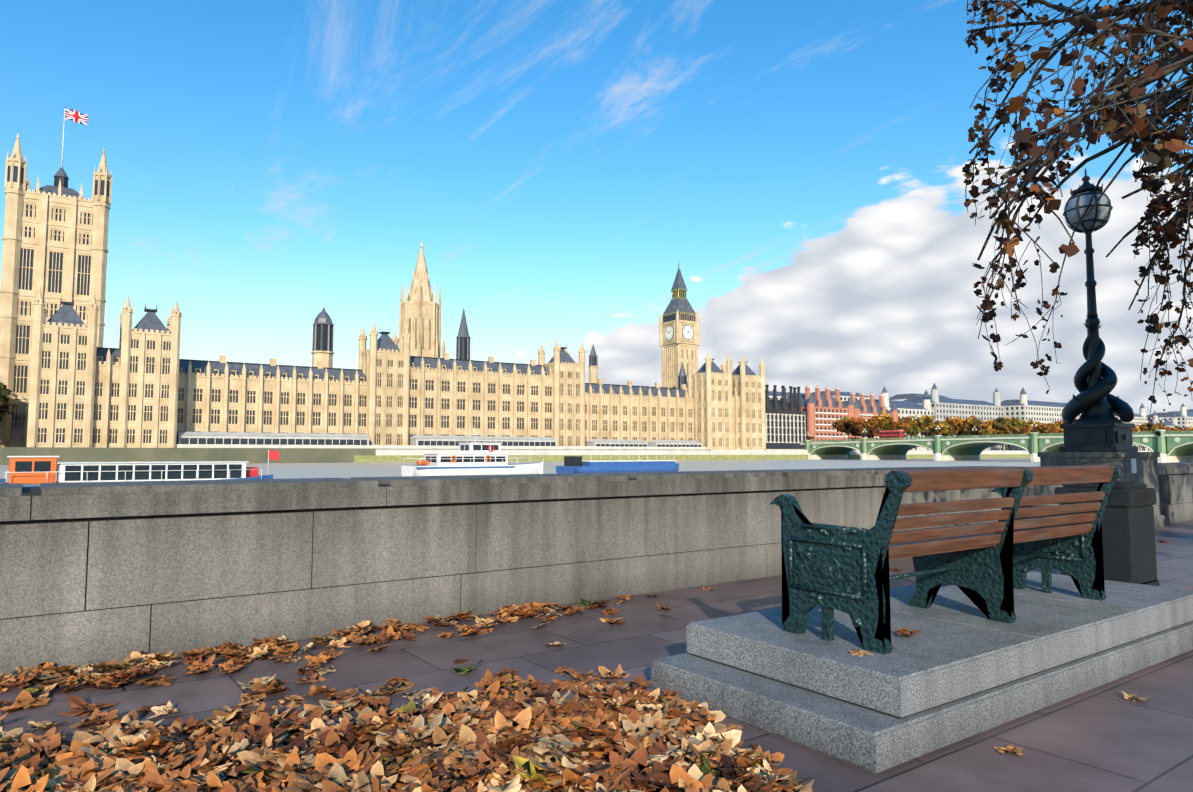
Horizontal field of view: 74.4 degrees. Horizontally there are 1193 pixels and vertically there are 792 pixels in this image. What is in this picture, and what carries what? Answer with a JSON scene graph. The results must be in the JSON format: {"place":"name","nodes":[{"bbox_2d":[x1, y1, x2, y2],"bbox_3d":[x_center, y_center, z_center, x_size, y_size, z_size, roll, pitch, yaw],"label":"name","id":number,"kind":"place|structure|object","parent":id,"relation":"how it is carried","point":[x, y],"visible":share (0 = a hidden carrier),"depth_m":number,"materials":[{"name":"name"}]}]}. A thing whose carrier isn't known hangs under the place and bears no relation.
{"place":"outdoors","nodes":[
{"label":"outdoors","id":0,"kind":"place"},
{"bbox_2d":[0,458,1039,481],"bbox_3d":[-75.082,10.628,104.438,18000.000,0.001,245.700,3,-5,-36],"label":"water","id":1,"kind":"structure","parent":0,"point":[327,470],"depth_m":191.43,"materials":[{"name":"beige liquid"}]},
{"bbox_2d":[0,440,5,483],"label":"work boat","id":2,"kind":"object","parent":1,"relation":"on","point":[2,481],"visible":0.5,"depth_m":45.91,"materials":[{"name":"blue paint"}]},
{"bbox_2d":[4,450,278,487],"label":"sightseeing boat","id":3,"kind":"object","parent":1,"relation":"on","point":[31,471],"visible":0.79,"depth_m":56.38,"materials":[{"name":"white paint"}]},
{"bbox_2d":[401,430,543,475],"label":"river cruiser","id":4,"kind":"object","parent":1,"relation":"on","point":[472,458],"visible":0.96,"depth_m":97.14,"materials":[{"name":"white paint"}]},
{"bbox_2d":[556,455,678,473],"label":"blue barge","id":5,"kind":"object","parent":1,"relation":"on","point":[575,464],"visible":0.79,"depth_m":108.89,"materials":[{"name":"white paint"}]},
{"bbox_2d":[0,447,1192,791],"bbox_3d":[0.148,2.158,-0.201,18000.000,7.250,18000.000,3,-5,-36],"label":"ground","id":6,"kind":"structure","parent":0,"point":[1106,737],"depth_m":4.38,"materials":[{"name":"grey stone"}]},
{"bbox_2d":[0,107,111,446],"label":"tower","id":7,"kind":"structure","parent":6,"relation":"on","point":[55,241],"depth_m":248.92,"materials":[{"name":"stone"}]},
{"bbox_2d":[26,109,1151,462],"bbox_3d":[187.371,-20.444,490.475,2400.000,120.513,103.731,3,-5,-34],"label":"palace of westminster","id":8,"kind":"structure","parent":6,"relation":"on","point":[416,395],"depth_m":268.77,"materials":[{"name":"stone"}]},
{"bbox_2d":[0,452,1192,676],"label":"embankment wall","id":9,"kind":"structure","parent":6,"relation":"on","point":[84,590],"depth_m":5.79,"materials":[{"name":"stone"}]},
{"bbox_2d":[0,462,1192,520],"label":"wall coping","id":10,"kind":"object","parent":9,"relation":"on","point":[69,500],"depth_m":5.92,"materials":[{"name":"stone"}]},
{"bbox_2d":[1059,168,1137,451],"bbox_3d":[8.917,-1.579,14.136,1.091,5.160,1.127,3,-5,-36],"label":"street lamp","id":11,"kind":"object","parent":9,"relation":"on","point":[1097,426],"visible":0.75,"depth_m":13.90,"materials":[{"name":"metal"}]},
{"bbox_2d":[1064,191,1111,230],"bbox_3d":[8.917,-3.355,14.265,0.740,0.715,0.740,3,-5,-36],"label":"lamp globe","id":12,"kind":"object","parent":11,"relation":"on","point":[1072,215],"visible":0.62,"depth_m":14.03,"materials":[{"name":"white glass"}]},
{"bbox_2d":[0,540,1192,791],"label":"fallen leaves","id":13,"kind":"object","parent":6,"relation":"on","point":[634,734],"visible":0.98,"depth_m":3.40,"materials":[{"name":"brown plant"}]},
{"bbox_2d":[651,571,1192,772],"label":"bench plinth","id":14,"kind":"structure","parent":6,"relation":"on","point":[960,665],"depth_m":3.96,"materials":[{"name":"grey stone"}]},
{"bbox_2d":[770,465,1121,654],"bbox_3d":[2.180,0.860,4.701,2.450,0.878,0.844,3,-5,-36],"label":"bench","id":15,"kind":"object","parent":14,"relation":"on","point":[828,569],"depth_m":4.26,"materials":[{"name":"green metal"}]},
{"bbox_2d":[800,418,1192,462],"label":"bridge","id":16,"kind":"structure","parent":6,"relation":"on","point":[1174,447],"depth_m":311.92,"materials":[{"name":"metal"}]},
{"bbox_2d":[879,430,903,439],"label":"double decker bus","id":17,"kind":"object","parent":16,"relation":"on","point":[891,434],"visible":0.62,"depth_m":338.87,"materials":[{"name":"red paint"}]},
{"bbox_2d":[1054,480,1159,585],"bbox_3d":[4.885,1.324,7.519,0.642,1.030,0.642,3,-5,-36],"label":"stone pedestal","id":18,"kind":"object","parent":6,"relation":"on","point":[1128,539],"visible":0.54,"depth_m":7.22,"materials":[{"name":"stone"}]},
{"bbox_2d":[0,381,1192,450],"bbox_3d":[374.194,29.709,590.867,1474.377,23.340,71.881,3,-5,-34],"label":"trees","id":19,"kind":"object","parent":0,"point":[922,424],"materials":[{"name":"plant"}]},
{"bbox_2d":[0,0,1192,414],"label":"sky","id":20,"kind":"structure","parent":0,"point":[554,165],"materials":[{"name":"blue"}]},
{"bbox_2d":[765,383,1192,450],"bbox_3d":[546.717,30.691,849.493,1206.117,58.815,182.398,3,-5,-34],"label":"background buildings","id":21,"kind":"structure","parent":0,"point":[792,419],"depth_m":533.85,"materials":[{"name":"stone"}]},
{"bbox_2d":[962,0,1192,436],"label":"plane tree","id":22,"kind":"object","parent":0,"point":[1159,157],"depth_m":8.44,"materials":[{"name":"brown plant"}]}
]}

